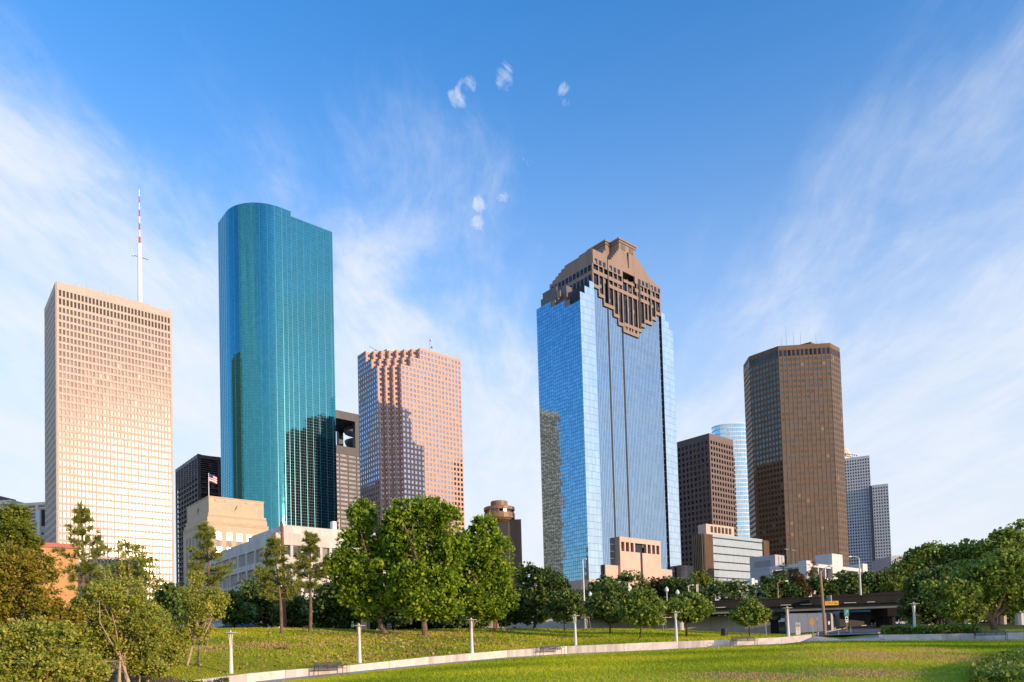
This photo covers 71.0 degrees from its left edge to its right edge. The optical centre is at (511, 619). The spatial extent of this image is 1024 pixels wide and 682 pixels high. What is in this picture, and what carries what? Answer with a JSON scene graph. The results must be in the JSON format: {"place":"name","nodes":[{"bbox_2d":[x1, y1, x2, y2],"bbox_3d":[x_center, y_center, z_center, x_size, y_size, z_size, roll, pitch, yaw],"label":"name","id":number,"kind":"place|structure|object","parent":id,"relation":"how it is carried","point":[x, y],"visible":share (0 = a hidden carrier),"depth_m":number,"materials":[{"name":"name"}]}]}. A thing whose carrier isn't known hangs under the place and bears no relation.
{"place":"outdoors","nodes":[
{"label":"outdoors","id":0,"kind":"place"},
{"bbox_2d":[0,496,44,535],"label":"tan office block","id":1,"kind":"structure","parent":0,"point":[35,506],"depth_m":570.40,"materials":[{"name":"grey concrete"}]},
{"bbox_2d":[1,540,78,627],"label":"orange hall","id":2,"kind":"structure","parent":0,"point":[62,582],"depth_m":148.75,"materials":[{"name":"paint"}]},
{"bbox_2d":[36,509,44,541],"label":"pale service block","id":3,"kind":"structure","parent":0,"point":[40,517],"depth_m":504.45,"materials":[{"name":"white concrete"}]},
{"bbox_2d":[44,279,173,628],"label":"travertine tower","id":4,"kind":"structure","parent":0,"point":[108,418],"depth_m":436.67,"materials":[{"name":"beige stone"}]},
{"bbox_2d":[59,307,171,627],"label":"windows","id":5,"kind":"structure","parent":4,"relation":"in","point":[71,312],"depth_m":438.54,"materials":[{"name":"brown glass"}]},
{"bbox_2d":[132,190,147,302],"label":"roof mast","id":6,"kind":"object","parent":4,"relation":"on","point":[139,257],"visible":0.79,"depth_m":477.40,"materials":[{"name":"white metal"}]},
{"bbox_2d":[53,650,182,681],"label":"mulch bed","id":7,"kind":"object","parent":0,"point":[137,678],"visible":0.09,"depth_m":44.67,"materials":[{"name":"brown soil"}]},
{"bbox_2d":[0,661,43,681],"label":"birch shrub","id":8,"kind":"object","parent":7,"relation":"on","point":[9,669],"visible":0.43,"depth_m":33.04,"materials":[{"name":"green plant"}]},
{"bbox_2d":[0,543,87,650],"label":"birch tree","id":9,"kind":"object","parent":7,"relation":"on","point":[22,597],"visible":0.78,"depth_m":37.77,"materials":[{"name":"green plant"}]},
{"bbox_2d":[0,615,94,681],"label":"bush","id":10,"kind":"object","parent":7,"relation":"on","point":[45,662],"visible":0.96,"depth_m":33.48,"materials":[{"name":"green plant"}]},
{"bbox_2d":[55,594,93,651],"bbox_3d":[-26.934,1.415,44.147,2.978,6.008,2.037,-2,-2,11],"label":"birch shrub","id":11,"kind":"object","parent":7,"relation":"on","point":[72,603],"visible":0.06,"depth_m":43.99,"materials":[{"name":"green plant"}]},
{"bbox_2d":[66,650,113,681],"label":"birch shrub","id":12,"kind":"object","parent":7,"relation":"on","point":[99,672],"visible":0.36,"depth_m":37.84,"materials":[{"name":"green plant"}]},
{"bbox_2d":[67,572,171,681],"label":"birch tree","id":13,"kind":"object","parent":7,"relation":"on","point":[113,634],"visible":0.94,"depth_m":41.77,"materials":[{"name":"green plant"}]},
{"bbox_2d":[121,652,170,681],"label":"birch shrub","id":14,"kind":"object","parent":7,"relation":"on","point":[153,667],"visible":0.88,"depth_m":42.45,"materials":[{"name":"green plant"}]},
{"bbox_2d":[149,617,188,664],"bbox_3d":[-23.982,1.519,49.871,2.820,3.604,2.469,-2,-2,0],"label":"birch shrub","id":15,"kind":"object","parent":7,"relation":"on","point":[175,650],"visible":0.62,"depth_m":49.63,"materials":[{"name":"green plant"}]},
{"bbox_2d":[174,676,228,681],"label":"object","id":16,"kind":"object","parent":7,"relation":"on","point":[224,679],"visible":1,"depth_m":43.63,"materials":[{"name":"green plant"}]},
{"bbox_2d":[175,454,220,587],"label":"steel tower","id":17,"kind":"structure","parent":0,"point":[191,481],"depth_m":571.49,"materials":[{"name":"black metal"}]},
{"bbox_2d":[218,199,337,529],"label":"teal glass tower","id":18,"kind":"structure","parent":0,"point":[277,380],"depth_m":489.46,"materials":[{"name":"teal glass"}]},
{"bbox_2d":[336,410,359,529],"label":"ring crown tower","id":19,"kind":"structure","parent":0,"point":[348,469],"depth_m":709.49,"materials":[{"name":"grey concrete"}]},
{"bbox_2d":[357,346,464,566],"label":"pink granite tower","id":20,"kind":"structure","parent":0,"point":[410,423],"depth_m":558.18,"materials":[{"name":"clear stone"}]},
{"bbox_2d":[358,351,463,566],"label":"windows","id":21,"kind":"structure","parent":20,"relation":"in","point":[391,354],"depth_m":561.04,"materials":[{"name":"grey glass"}]},
{"bbox_2d":[484,500,521,590],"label":"hotel tower","id":22,"kind":"structure","parent":0,"point":[508,524],"depth_m":577.71,"materials":[{"name":"brown concrete"}]},
{"bbox_2d":[0,0,1023,638],"label":"sky","id":23,"kind":"structure","parent":0,"point":[848,175],"materials":[{"name":"blue"}]},
{"bbox_2d":[36,627,1023,681],"bbox_3d":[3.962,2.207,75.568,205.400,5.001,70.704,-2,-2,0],"label":"lawn","id":24,"kind":"structure","parent":0,"point":[840,637],"depth_m":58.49,"materials":[{"name":"green plant"}]},
{"bbox_2d":[0,501,45,616],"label":"birch tree","id":25,"kind":"object","parent":24,"relation":"on","point":[16,525],"visible":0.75,"depth_m":61.73,"materials":[{"name":"green plant"}]},
{"bbox_2d":[49,501,112,623],"bbox_3d":[-37.058,-4.453,62.466,4.444,11.841,4.496,-3,-2,28],"label":"pine tree","id":26,"kind":"object","parent":24,"relation":"on","point":[84,567],"visible":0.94,"depth_m":62.01,"materials":[{"name":"green plant"}]},
{"bbox_2d":[96,539,164,623],"bbox_3d":[-24.353,-0.781,46.366,4.363,8.742,3.307,-2,-2,0],"label":"birch tree","id":27,"kind":"object","parent":24,"relation":"on","point":[134,570],"visible":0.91,"depth_m":45.80,"materials":[{"name":"green plant"}]},
{"bbox_2d":[142,582,206,625],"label":"shade oak","id":28,"kind":"object","parent":24,"relation":"on","point":[167,595],"visible":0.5,"depth_m":79.39,"materials":[{"name":"green plant"}]},
{"bbox_2d":[176,570,233,665],"bbox_3d":[-21.463,-0.046,49.796,3.855,6.904,2.757,-2,-2,0],"label":"birch tree","id":29,"kind":"object","parent":24,"relation":"on","point":[195,622],"visible":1,"depth_m":49.84,"materials":[{"name":"green plant"}]},
{"bbox_2d":[180,521,234,644],"bbox_3d":[-26.167,-3.265,62.216,4.870,10.859,4.807,-2,-2,0],"label":"pine tree","id":30,"kind":"object","parent":24,"relation":"on","point":[204,533],"visible":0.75,"depth_m":61.80,"materials":[{"name":"green plant"}]},
{"bbox_2d":[224,630,238,673],"bbox_3d":[-18.671,2.347,47.665,1.000,3.330,1.000,-1,-2,-17],"label":"park lamp","id":31,"kind":"object","parent":24,"relation":"on","point":[230,653],"visible":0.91,"depth_m":47.57,"materials":[{"name":"white metal"}]},
{"bbox_2d":[252,535,307,633],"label":"pine tree","id":32,"kind":"object","parent":24,"relation":"on","point":[266,573],"visible":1,"depth_m":76.00,"materials":[{"name":"green plant"}]},
{"bbox_2d":[285,530,329,631],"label":"pine tree","id":33,"kind":"object","parent":24,"relation":"on","point":[311,547],"visible":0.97,"depth_m":77.91,"materials":[{"name":"green plant"}]},
{"bbox_2d":[353,624,365,662],"bbox_3d":[-11.819,1.937,55.579,1.000,3.330,1.000,0,-3,-34],"label":"park lamp","id":34,"kind":"object","parent":24,"relation":"on","point":[359,643],"visible":0.98,"depth_m":55.48,"materials":[{"name":"white metal"}]},
{"bbox_2d":[320,496,407,633],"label":"sycamore tree","id":35,"kind":"object","parent":24,"relation":"on","point":[361,580],"visible":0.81,"depth_m":79.07,"materials":[{"name":"green plant"}]},
{"bbox_2d":[174,627,638,676],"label":"fallen leaves","id":36,"kind":"object","parent":24,"relation":"on","point":[397,642],"visible":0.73,"depth_m":69.62,"materials":[{"name":"brown plant"}]},
{"bbox_2d":[380,493,472,636],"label":"sycamore tree","id":37,"kind":"object","parent":24,"relation":"on","point":[422,590],"visible":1,"depth_m":77.10,"materials":[{"name":"green plant"}]},
{"bbox_2d":[467,618,476,652],"bbox_3d":[-3.479,1.481,61.791,1.000,3.330,1.000,-3,-3,38],"label":"park lamp","id":38,"kind":"object","parent":24,"relation":"on","point":[471,636],"visible":1,"depth_m":61.69,"materials":[{"name":"white metal"}]},
{"bbox_2d":[452,512,520,632],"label":"sycamore tree","id":39,"kind":"object","parent":24,"relation":"on","point":[486,584],"visible":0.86,"depth_m":82.88,"materials":[{"name":"green plant"}]},
{"bbox_2d":[182,634,811,681],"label":"seat wall","id":40,"kind":"structure","parent":24,"relation":"on","point":[262,676],"depth_m":63.30,"materials":[{"name":"concrete"}]},
{"bbox_2d":[497,607,520,627],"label":"shade oak","id":41,"kind":"object","parent":24,"relation":"on","point":[511,616],"visible":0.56,"depth_m":99.25,"materials":[{"name":"green plant"}]},
{"bbox_2d":[513,561,571,628],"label":"shade oak","id":42,"kind":"object","parent":24,"relation":"on","point":[535,589],"visible":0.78,"depth_m":96.99,"materials":[{"name":"green plant"}]},
{"bbox_2d":[542,587,586,630],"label":"shade oak","id":43,"kind":"object","parent":24,"relation":"on","point":[565,605],"visible":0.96,"depth_m":91.43,"materials":[{"name":"green plant"}]},
{"bbox_2d":[584,577,635,633],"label":"shade oak","id":44,"kind":"object","parent":24,"relation":"on","point":[601,603],"visible":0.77,"depth_m":83.14,"materials":[{"name":"green plant"}]},
{"bbox_2d":[613,586,667,637],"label":"shade oak","id":45,"kind":"object","parent":24,"relation":"on","point":[640,611],"visible":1,"depth_m":74.43,"materials":[{"name":"green plant"}]},
{"bbox_2d":[662,590,715,636],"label":"shade oak","id":46,"kind":"object","parent":24,"relation":"on","point":[697,608],"visible":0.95,"depth_m":78.25,"materials":[{"name":"green plant"}]},
{"bbox_2d":[728,598,771,635],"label":"shade oak","id":47,"kind":"object","parent":24,"relation":"on","point":[753,614],"visible":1,"depth_m":77.12,"materials":[{"name":"green plant"}]},
{"bbox_2d":[819,565,832,635],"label":"street light","id":48,"kind":"object","parent":24,"relation":"on","point":[823,608],"visible":0.94,"depth_m":77.99,"materials":[{"name":"brown metal"}]},
{"bbox_2d":[879,622,982,634],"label":"shrubbery","id":49,"kind":"object","parent":24,"relation":"on","point":[942,628],"visible":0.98,"depth_m":68.36,"materials":[{"name":"green plant"}]},
{"bbox_2d":[878,632,1023,639],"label":"seat wall","id":50,"kind":"structure","parent":24,"relation":"on","point":[1019,635],"depth_m":66.99,"materials":[{"name":"concrete"}]},
{"bbox_2d":[917,547,1023,629],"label":"live oak","id":51,"kind":"object","parent":24,"relation":"on","point":[983,587],"visible":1,"depth_m":75.22,"materials":[{"name":"green plant"}]},
{"bbox_2d":[536,237,692,620],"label":"blue glass tower","id":52,"kind":"structure","parent":0,"point":[609,461],"depth_m":396.76,"materials":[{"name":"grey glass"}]},
{"bbox_2d":[256,635,1023,681],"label":"path","id":53,"kind":"structure","parent":0,"point":[822,639],"depth_m":64.44,"materials":[{"name":"concrete"}]},
{"bbox_2d":[313,662,346,674],"bbox_3d":[-13.112,3.501,51.800,0.691,0.914,2.448,-4,-3,43],"label":"park bench","id":54,"kind":"object","parent":53,"relation":"on","point":[333,666],"visible":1,"depth_m":51.93,"materials":[{"name":"metal"}]},
{"bbox_2d":[539,645,564,654],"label":"park bench","id":55,"kind":"object","parent":53,"relation":"on","point":[549,648],"visible":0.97,"depth_m":66.13,"materials":[{"name":"metal"}]},
{"bbox_2d":[974,630,1007,639],"bbox_3d":[42.911,1.374,64.387,2.448,0.914,0.691,-2,-2,22],"label":"park bench","id":56,"kind":"object","parent":53,"relation":"on","point":[990,633],"visible":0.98,"depth_m":64.53,"materials":[{"name":"metal"}]},
{"bbox_2d":[277,639,1023,681],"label":"lawn","id":57,"kind":"structure","parent":0,"point":[898,672],"depth_m":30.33,"materials":[{"name":"green plant"}]},
{"bbox_2d":[969,646,1023,681],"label":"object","id":58,"kind":"object","parent":57,"relation":"on","point":[1007,665],"visible":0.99,"depth_m":24.59,"materials":[{"name":"green plant"}]},
{"bbox_2d":[677,433,736,565],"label":"brown tower","id":59,"kind":"structure","parent":0,"point":[706,482],"depth_m":493.91,"materials":[{"name":"brown concrete"}]},
{"bbox_2d":[678,442,734,565],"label":"windows","id":60,"kind":"structure","parent":59,"relation":"in","point":[713,442],"depth_m":497.66,"materials":[{"name":"black glass"}]},
{"bbox_2d":[692,524,768,620],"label":"silver glass block","id":61,"kind":"structure","parent":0,"point":[723,553],"depth_m":304.78,"materials":[{"name":"grey concrete"}]},
{"bbox_2d":[750,555,783,582],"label":"blank grey block","id":62,"kind":"structure","parent":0,"point":[760,566],"depth_m":283.12,"materials":[{"name":"paint"}]},
{"bbox_2d":[743,338,849,569],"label":"bronze tower","id":63,"kind":"structure","parent":0,"point":[797,497],"depth_m":517.86,"materials":[{"name":"brown stone"}]},
{"bbox_2d":[744,356,848,568],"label":"windows","id":64,"kind":"structure","parent":63,"relation":"in","point":[819,357],"depth_m":518.24,"materials":[{"name":"brown glass"}]},
{"bbox_2d":[803,562,817,594],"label":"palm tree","id":65,"kind":"object","parent":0,"point":[812,573],"visible":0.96,"depth_m":184.73,"materials":[{"name":"green plant"}]},
{"bbox_2d":[845,455,890,623],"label":"white grid tower","id":66,"kind":"structure","parent":0,"point":[868,518],"depth_m":893.23,"materials":[{"name":"grey concrete"}]},
{"bbox_2d":[845,458,888,574],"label":"windows","id":67,"kind":"structure","parent":66,"relation":"in","point":[867,458],"depth_m":895.67,"materials":[{"name":"glass"}]},
{"bbox_2d":[815,623,931,635],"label":"road","id":68,"kind":"structure","parent":0,"point":[867,629],"depth_m":103.94,"materials":[{"name":"grey asphalt"}]},
{"bbox_2d":[767,621,1023,635],"bbox_3d":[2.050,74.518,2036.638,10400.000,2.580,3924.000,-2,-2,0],"label":"town ground","id":69,"kind":"structure","parent":0,"point":[984,626],"depth_m":107.57,"materials":[{"name":"grey concrete"}]},
{"bbox_2d":[183,496,268,627],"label":"town hall","id":70,"kind":"structure","parent":69,"relation":"on","point":[233,522],"depth_m":351.01,"materials":[{"name":"stone"}]},
{"bbox_2d":[217,588,258,627],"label":"shade oak","id":71,"kind":"object","parent":69,"relation":"on","point":[241,612],"visible":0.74,"depth_m":95.73,"materials":[{"name":"green plant"}]},
{"bbox_2d":[234,574,307,627],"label":"shade oak","id":72,"kind":"object","parent":69,"relation":"on","point":[265,608],"visible":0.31,"depth_m":110.36,"materials":[{"name":"green plant"}]},
{"bbox_2d":[270,592,308,627],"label":"shade oak","id":73,"kind":"object","parent":69,"relation":"on","point":[295,616],"visible":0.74,"depth_m":103.26,"materials":[{"name":"green plant"}]},
{"bbox_2d":[207,519,429,628],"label":"concrete annex","id":74,"kind":"object","parent":69,"relation":"on","point":[246,557],"visible":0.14,"depth_m":240.20,"materials":[{"name":"white concrete"}]},
{"bbox_2d":[301,579,367,628],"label":"shade oak","id":75,"kind":"object","parent":69,"relation":"on","point":[329,608],"visible":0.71,"depth_m":97.69,"materials":[{"name":"green plant"}]},
{"bbox_2d":[312,619,358,628],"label":"dark bush","id":76,"kind":"object","parent":69,"relation":"on","point":[317,625],"visible":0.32,"depth_m":120.86,"materials":[{"name":"green plant"}]},
{"bbox_2d":[358,607,417,627],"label":"shade oak","id":77,"kind":"object","parent":69,"relation":"on","point":[395,618],"visible":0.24,"depth_m":117.18,"materials":[{"name":"green plant"}]},
{"bbox_2d":[392,620,440,629],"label":"dark bush","id":78,"kind":"object","parent":69,"relation":"on","point":[412,626],"visible":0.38,"depth_m":124.19,"materials":[{"name":"green plant"}]},
{"bbox_2d":[416,609,480,628],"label":"shade oak","id":79,"kind":"object","parent":69,"relation":"on","point":[460,619],"visible":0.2,"depth_m":119.18,"materials":[{"name":"green plant"}]},
{"bbox_2d":[438,620,490,628],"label":"dark bush","id":80,"kind":"object","parent":69,"relation":"on","point":[478,624],"visible":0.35,"depth_m":124.12,"materials":[{"name":"green plant"}]},
{"bbox_2d":[411,616,770,632],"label":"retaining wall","id":81,"kind":"structure","parent":69,"relation":"on","point":[715,623],"depth_m":120.41,"materials":[{"name":"concrete"}]},
{"bbox_2d":[585,574,622,595],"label":"street tree","id":82,"kind":"object","parent":69,"relation":"on","point":[592,584],"visible":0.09,"depth_m":149.66,"materials":[{"name":"green plant"}]},
{"bbox_2d":[616,570,657,602],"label":"street tree","id":83,"kind":"object","parent":69,"relation":"on","point":[624,578],"visible":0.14,"depth_m":149.51,"materials":[{"name":"green plant"}]},
{"bbox_2d":[647,576,668,617],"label":"street tree","id":84,"kind":"object","parent":69,"relation":"on","point":[658,586],"visible":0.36,"depth_m":155.04,"materials":[{"name":"green plant"}]},
{"bbox_2d":[661,575,703,601],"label":"street tree","id":85,"kind":"object","parent":69,"relation":"on","point":[675,584],"visible":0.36,"depth_m":149.46,"materials":[{"name":"green plant"}]},
{"bbox_2d":[687,569,721,596],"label":"street tree","id":86,"kind":"object","parent":69,"relation":"on","point":[704,580],"visible":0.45,"depth_m":160.54,"materials":[{"name":"green plant"}]},
{"bbox_2d":[696,578,764,600],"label":"crape myrtle","id":87,"kind":"object","parent":69,"relation":"on","point":[737,589],"visible":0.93,"depth_m":136.96,"materials":[{"name":"green plant"}]},
{"bbox_2d":[712,423,749,537],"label":"oval glass tower","id":88,"kind":"structure","parent":69,"relation":"on","point":[735,433],"depth_m":700.83,"materials":[{"name":"blue glass"}]},
{"bbox_2d":[754,571,807,598],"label":"street tree","id":89,"kind":"object","parent":69,"relation":"on","point":[788,589],"visible":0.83,"depth_m":148.84,"materials":[{"name":"green plant"}]},
{"bbox_2d":[789,571,813,622],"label":"street tree","id":90,"kind":"object","parent":69,"relation":"on","point":[799,577],"visible":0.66,"depth_m":149.04,"materials":[{"name":"green plant"}]},
{"bbox_2d":[581,593,1023,633],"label":"road bridge","id":91,"kind":"structure","parent":69,"relation":"on","point":[880,607],"depth_m":111.22,"materials":[{"name":"concrete"}]},
{"bbox_2d":[789,613,826,632],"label":"underpass wall","id":92,"kind":"structure","parent":69,"relation":"on","point":[803,619],"depth_m":110.09,"materials":[{"name":"paint"}]},
{"bbox_2d":[770,549,867,626],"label":"building","id":93,"kind":"structure","parent":69,"relation":"on","point":[827,560],"depth_m":225.59,"materials":[{"name":"concrete"}]},
{"bbox_2d":[805,574,850,595],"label":"street tree","id":94,"kind":"object","parent":69,"relation":"on","point":[828,586],"visible":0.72,"depth_m":150.88,"materials":[{"name":"green plant"}]},
{"bbox_2d":[816,610,870,626],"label":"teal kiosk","id":95,"kind":"object","parent":69,"relation":"on","point":[859,617],"visible":0.25,"depth_m":128.13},
{"bbox_2d":[828,569,873,594],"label":"street tree","id":96,"kind":"object","parent":69,"relation":"on","point":[849,579],"visible":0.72,"depth_m":150.55,"materials":[{"name":"green plant"}]},
{"bbox_2d":[861,567,906,592],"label":"street tree","id":97,"kind":"object","parent":69,"relation":"on","point":[879,577],"visible":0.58,"depth_m":150.21,"materials":[{"name":"green plant"}]},
{"bbox_2d":[812,591,979,625],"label":"ramp bridge","id":98,"kind":"structure","parent":69,"relation":"on","point":[885,618],"depth_m":120.13,"materials":[{"name":"concrete"}]},
{"bbox_2d":[879,576,913,620],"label":"street tree","id":99,"kind":"object","parent":69,"relation":"on","point":[892,586],"visible":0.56,"depth_m":139.17,"materials":[{"name":"green plant"}]},
{"bbox_2d":[889,548,923,577],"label":"street tree","id":100,"kind":"object","parent":69,"relation":"on","point":[908,558],"visible":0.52,"depth_m":159.54,"materials":[{"name":"green plant"}]},
{"bbox_2d":[907,614,958,623],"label":"dark bush","id":101,"kind":"object","parent":69,"relation":"on","point":[934,619],"visible":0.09,"depth_m":126.59,"materials":[{"name":"green plant"}]},
{"bbox_2d":[896,559,975,624],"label":"live oak","id":102,"kind":"object","parent":69,"relation":"on","point":[925,607],"visible":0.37,"depth_m":91.54,"materials":[{"name":"green plant"}]},
{"bbox_2d":[911,538,975,623],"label":"live oak","id":103,"kind":"object","parent":69,"relation":"on","point":[930,558],"visible":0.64,"depth_m":121.40,"materials":[{"name":"green plant"}]},
{"bbox_2d":[960,518,1023,622],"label":"live oak","id":104,"kind":"object","parent":69,"relation":"on","point":[1006,536],"visible":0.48,"depth_m":117.27,"materials":[{"name":"green plant"}]},
{"bbox_2d":[871,555,1011,623],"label":"white hospital block","id":105,"kind":"structure","parent":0,"point":[879,564],"depth_m":432.10,"materials":[{"name":"white concrete"}]},
{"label":"crest walk","id":106,"kind":"structure","parent":0,"visible":0},
{"bbox_2d":[272,522,286,627],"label":"rusty pole","id":107,"kind":"object","parent":106,"relation":"on","point":[283,602],"visible":0.65,"depth_m":92.09,"materials":[{"name":"metal"}]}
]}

